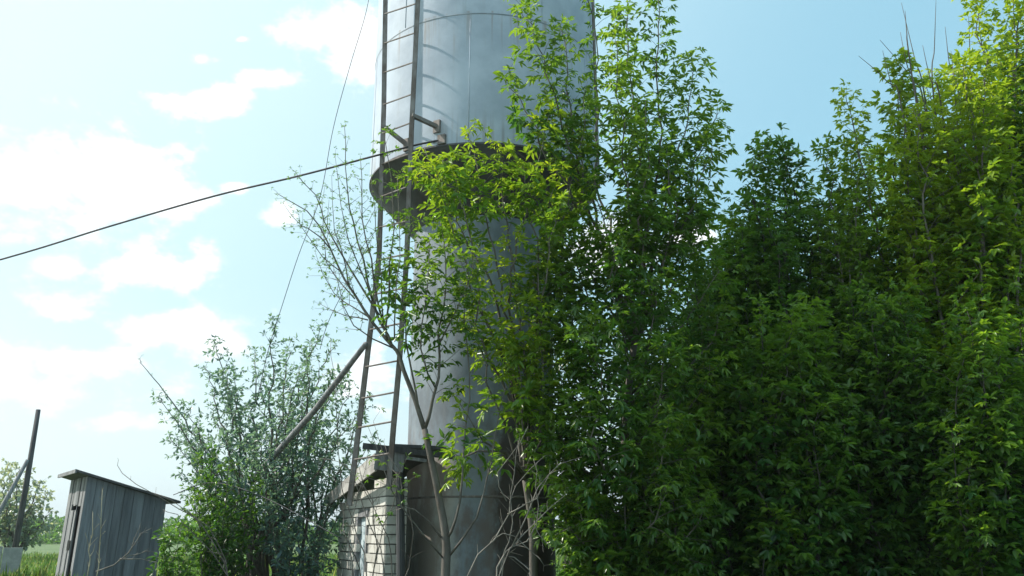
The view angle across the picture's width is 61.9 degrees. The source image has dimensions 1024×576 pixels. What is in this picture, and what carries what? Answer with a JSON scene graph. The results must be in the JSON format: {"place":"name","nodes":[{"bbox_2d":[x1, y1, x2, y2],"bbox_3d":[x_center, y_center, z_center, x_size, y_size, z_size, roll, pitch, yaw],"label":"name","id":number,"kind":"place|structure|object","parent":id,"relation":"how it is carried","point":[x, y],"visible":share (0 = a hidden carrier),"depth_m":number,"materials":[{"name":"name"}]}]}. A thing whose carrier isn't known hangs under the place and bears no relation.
{"place":"outdoors","nodes":[
{"label":"outdoors","id":0,"kind":"place"},
{"bbox_2d":[96,489,105,575],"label":"dry weed","id":1,"kind":"object","parent":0,"point":[100,540],"visible":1,"depth_m":7.48,"materials":[{"name":"plant"}]},
{"bbox_2d":[0,538,561,575],"bbox_3d":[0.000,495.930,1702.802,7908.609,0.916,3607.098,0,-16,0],"label":"ground","id":2,"kind":"structure","parent":0,"point":[45,548],"depth_m":72.85,"materials":[{"name":"green plant"}]},
{"bbox_2d":[0,546,22,574],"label":"concrete wall","id":3,"kind":"structure","parent":2,"relation":"on","point":[11,556],"depth_m":21.76,"materials":[{"name":"grey concrete"}]},
{"bbox_2d":[0,409,40,546],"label":"wooden post","id":4,"kind":"object","parent":2,"relation":"on","point":[27,463],"visible":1,"depth_m":23.32,"materials":[{"name":"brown wood"}]},
{"bbox_2d":[0,458,62,552],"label":"tree","id":5,"kind":"object","parent":2,"relation":"on","point":[8,519],"visible":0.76,"depth_m":34.52,"materials":[{"name":"green plant"}]},
{"bbox_2d":[0,562,85,575],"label":"tall grass","id":6,"kind":"structure","parent":2,"relation":"on","point":[40,572],"depth_m":7.26,"materials":[{"name":"green plant"}]},
{"bbox_2d":[96,527,166,571],"bbox_3d":[-3.662,2.500,8.223,0.642,0.458,0.146,0,-16,0],"label":"dead branch","id":7,"kind":"object","parent":6,"relation":"on","point":[126,558],"visible":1,"depth_m":8.20,"materials":[{"name":"grey wood"}]},
{"bbox_2d":[85,511,99,575],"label":"dry weed","id":8,"kind":"object","parent":2,"relation":"on","point":[89,544],"visible":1,"depth_m":7.45,"materials":[{"name":"plant"}]},
{"bbox_2d":[55,469,180,575],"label":"wooden outhouse","id":9,"kind":"structure","parent":2,"relation":"on","point":[128,511],"depth_m":10.56,"materials":[{"name":"grey wood"}]},
{"bbox_2d":[60,510,77,575],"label":"door","id":10,"kind":"structure","parent":9,"relation":"in","point":[72,522],"depth_m":10.66,"materials":[{"name":"grey wood"}]},
{"bbox_2d":[117,460,227,575],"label":"arching bramble","id":11,"kind":"object","parent":2,"relation":"on","point":[225,563],"visible":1,"depth_m":8.65,"materials":[{"name":"brown plant"}]},
{"bbox_2d":[145,518,200,575],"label":"elder sapling","id":12,"kind":"object","parent":2,"relation":"on","point":[168,561],"visible":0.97,"depth_m":8.79,"materials":[{"name":"green plant"}]},
{"bbox_2d":[175,443,265,575],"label":"green shrub","id":13,"kind":"object","parent":2,"relation":"on","point":[225,545],"visible":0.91,"depth_m":10.14,"materials":[{"name":"green plant"}]},
{"bbox_2d":[138,313,383,575],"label":"willow shrub","id":14,"kind":"object","parent":2,"relation":"on","point":[278,466],"visible":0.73,"depth_m":11.19,"materials":[{"name":"green plant"}]},
{"bbox_2d":[0,551,580,575],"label":"field grass","id":15,"kind":"structure","parent":2,"relation":"on","point":[35,558],"depth_m":29.15,"materials":[{"name":"green plant"}]},
{"bbox_2d":[255,486,349,575],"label":"undergrowth shrub","id":16,"kind":"object","parent":2,"relation":"on","point":[277,552],"visible":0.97,"depth_m":10.37,"materials":[{"name":"green plant"}]},
{"bbox_2d":[0,514,659,543],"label":"tree line","id":17,"kind":"object","parent":2,"relation":"on","point":[55,533],"visible":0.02,"depth_m":120.27,"materials":[{"name":"green plant"}]},
{"bbox_2d":[312,340,422,575],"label":"bare saplings","id":18,"kind":"object","parent":2,"relation":"on","point":[372,502],"visible":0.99,"depth_m":7.53,"materials":[{"name":"brown plant"}]},
{"bbox_2d":[325,443,454,575],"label":"brick hut","id":19,"kind":"object","parent":2,"relation":"on","point":[395,526],"visible":0.81,"depth_m":9.39,"materials":[{"name":"white brick"}]},
{"bbox_2d":[173,482,341,538],"bbox_3d":[-3.015,2.580,9.943,2.703,0.658,0.050,-9,-18,28],"label":"hanging wire","id":20,"kind":"object","parent":19,"relation":"hanging from","point":[267,499],"visible":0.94,"depth_m":9.87,"materials":[{"name":"metal"}]},
{"bbox_2d":[353,509,368,575],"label":"window","id":21,"kind":"structure","parent":19,"relation":"in","point":[362,521],"depth_m":10.03,"materials":[{"name":"glass"}]},
{"bbox_2d":[271,120,511,575],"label":"box elder tree","id":22,"kind":"object","parent":2,"relation":"on","point":[454,280],"visible":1,"depth_m":8.07,"materials":[{"name":"green plant"}]},
{"bbox_2d":[346,0,599,575],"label":"water tower","id":23,"kind":"structure","parent":2,"relation":"on","point":[438,63],"depth_m":10.21,"materials":[{"name":"metal"}]},
{"bbox_2d":[0,140,437,260],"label":"overhead cable","id":24,"kind":"object","parent":23,"relation":"attached to","point":[331,167],"visible":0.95,"depth_m":10.85,"materials":[{"name":"rubber"}]},
{"bbox_2d":[221,342,367,516],"bbox_3d":[-2.870,1.972,10.774,0.136,1.870,4.338,12,-20,-35],"label":"wooden prop","id":25,"kind":"object","parent":23,"relation":"attached to","point":[289,438],"visible":0.59,"depth_m":10.21,"materials":[{"name":"grey wood"}]},
{"bbox_2d":[256,0,368,404],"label":"hanging wire","id":26,"kind":"object","parent":23,"relation":"hanging from","point":[317,206],"visible":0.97,"depth_m":9.77,"materials":[{"name":"metal"}]},
{"bbox_2d":[320,236,372,348],"bbox_3d":[-1.942,0.045,9.911,0.824,1.248,0.060,-12,-20,36],"label":"hanging wire","id":27,"kind":"object","parent":23,"relation":"hanging from","point":[337,303],"visible":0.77,"depth_m":9.93,"materials":[{"name":"metal"}]},
{"bbox_2d":[395,95,600,575],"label":"box elder tree","id":28,"kind":"object","parent":2,"relation":"on","point":[516,405],"visible":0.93,"depth_m":8.37,"materials":[{"name":"green plant"}]},
{"bbox_2d":[467,427,579,575],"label":"dead shrub","id":29,"kind":"object","parent":2,"relation":"on","point":[501,561],"visible":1,"depth_m":7.03,"materials":[{"name":"brown plant"}]},
{"bbox_2d":[544,518,581,573],"bbox_3d":[0.647,3.018,9.153,0.655,1.541,0.672,-7,-18,23],"label":"undergrowth shrub","id":30,"kind":"object","parent":2,"relation":"on","point":[567,562],"visible":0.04,"depth_m":9.15,"materials":[{"name":"green plant"}]},
{"bbox_2d":[493,0,751,575],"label":"box elder tree","id":31,"kind":"object","parent":2,"relation":"on","point":[595,326],"visible":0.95,"depth_m":8.40,"materials":[{"name":"green plant"}]},
{"bbox_2d":[545,424,714,575],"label":"box elder tree","id":32,"kind":"object","parent":2,"relation":"on","point":[622,566],"visible":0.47,"depth_m":7.62,"materials":[{"name":"green plant"}]},
{"bbox_2d":[594,275,694,539],"bbox_3d":[2.035,1.962,11.273,2.117,4.798,1.808,0,-16,0],"label":"box elder tree","id":33,"kind":"object","parent":2,"relation":"on","point":[635,443],"visible":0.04,"depth_m":11.23,"materials":[{"name":"green plant"}]},
{"bbox_2d":[636,212,771,574],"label":"box elder tree","id":34,"kind":"object","parent":2,"relation":"on","point":[716,297],"visible":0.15,"depth_m":9.46,"materials":[{"name":"green plant"}]},
{"bbox_2d":[640,339,780,575],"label":"box elder tree","id":35,"kind":"object","parent":2,"relation":"on","point":[733,547],"visible":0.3,"depth_m":8.09,"materials":[{"name":"green plant"}]},
{"bbox_2d":[717,122,847,573],"bbox_3d":[3.134,0.914,9.960,1.773,6.149,2.055,0,-16,0],"label":"box elder tree","id":36,"kind":"object","parent":2,"relation":"on","point":[781,276],"visible":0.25,"depth_m":10.17,"materials":[{"name":"green plant"}]},
{"bbox_2d":[715,290,872,575],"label":"box elder tree","id":37,"kind":"object","parent":2,"relation":"on","point":[799,535],"visible":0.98,"depth_m":7.88,"materials":[{"name":"green plant"}]},
{"bbox_2d":[788,128,907,574],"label":"box elder tree","id":38,"kind":"object","parent":2,"relation":"on","point":[848,237],"visible":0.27,"depth_m":9.76,"materials":[{"name":"green plant"}]},
{"bbox_2d":[863,132,945,575],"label":"box elder tree","id":39,"kind":"object","parent":2,"relation":"on","point":[883,174],"depth_m":12.36,"materials":[{"name":"green plant"}]},
{"bbox_2d":[805,277,1016,575],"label":"box elder tree","id":40,"kind":"object","parent":2,"relation":"on","point":[895,489],"visible":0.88,"depth_m":8.09,"materials":[{"name":"green plant"}]},
{"bbox_2d":[828,0,1023,575],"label":"box elder tree","id":41,"kind":"object","parent":2,"relation":"on","point":[952,224],"visible":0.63,"depth_m":9.44,"materials":[{"name":"green plant"}]},
{"bbox_2d":[912,292,1023,575],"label":"box elder tree","id":42,"kind":"object","parent":2,"relation":"on","point":[986,531],"visible":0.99,"depth_m":7.45,"materials":[{"name":"green plant"}]},
{"bbox_2d":[985,33,1023,394],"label":"box elder tree","id":43,"kind":"object","parent":2,"relation":"on","point":[1020,108],"visible":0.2,"depth_m":9.84,"materials":[{"name":"green plant"}]},
{"bbox_2d":[0,0,1023,527],"label":"sky","id":44,"kind":"structure","parent":0,"point":[112,111],"materials":[{"name":"blue"}]}
]}

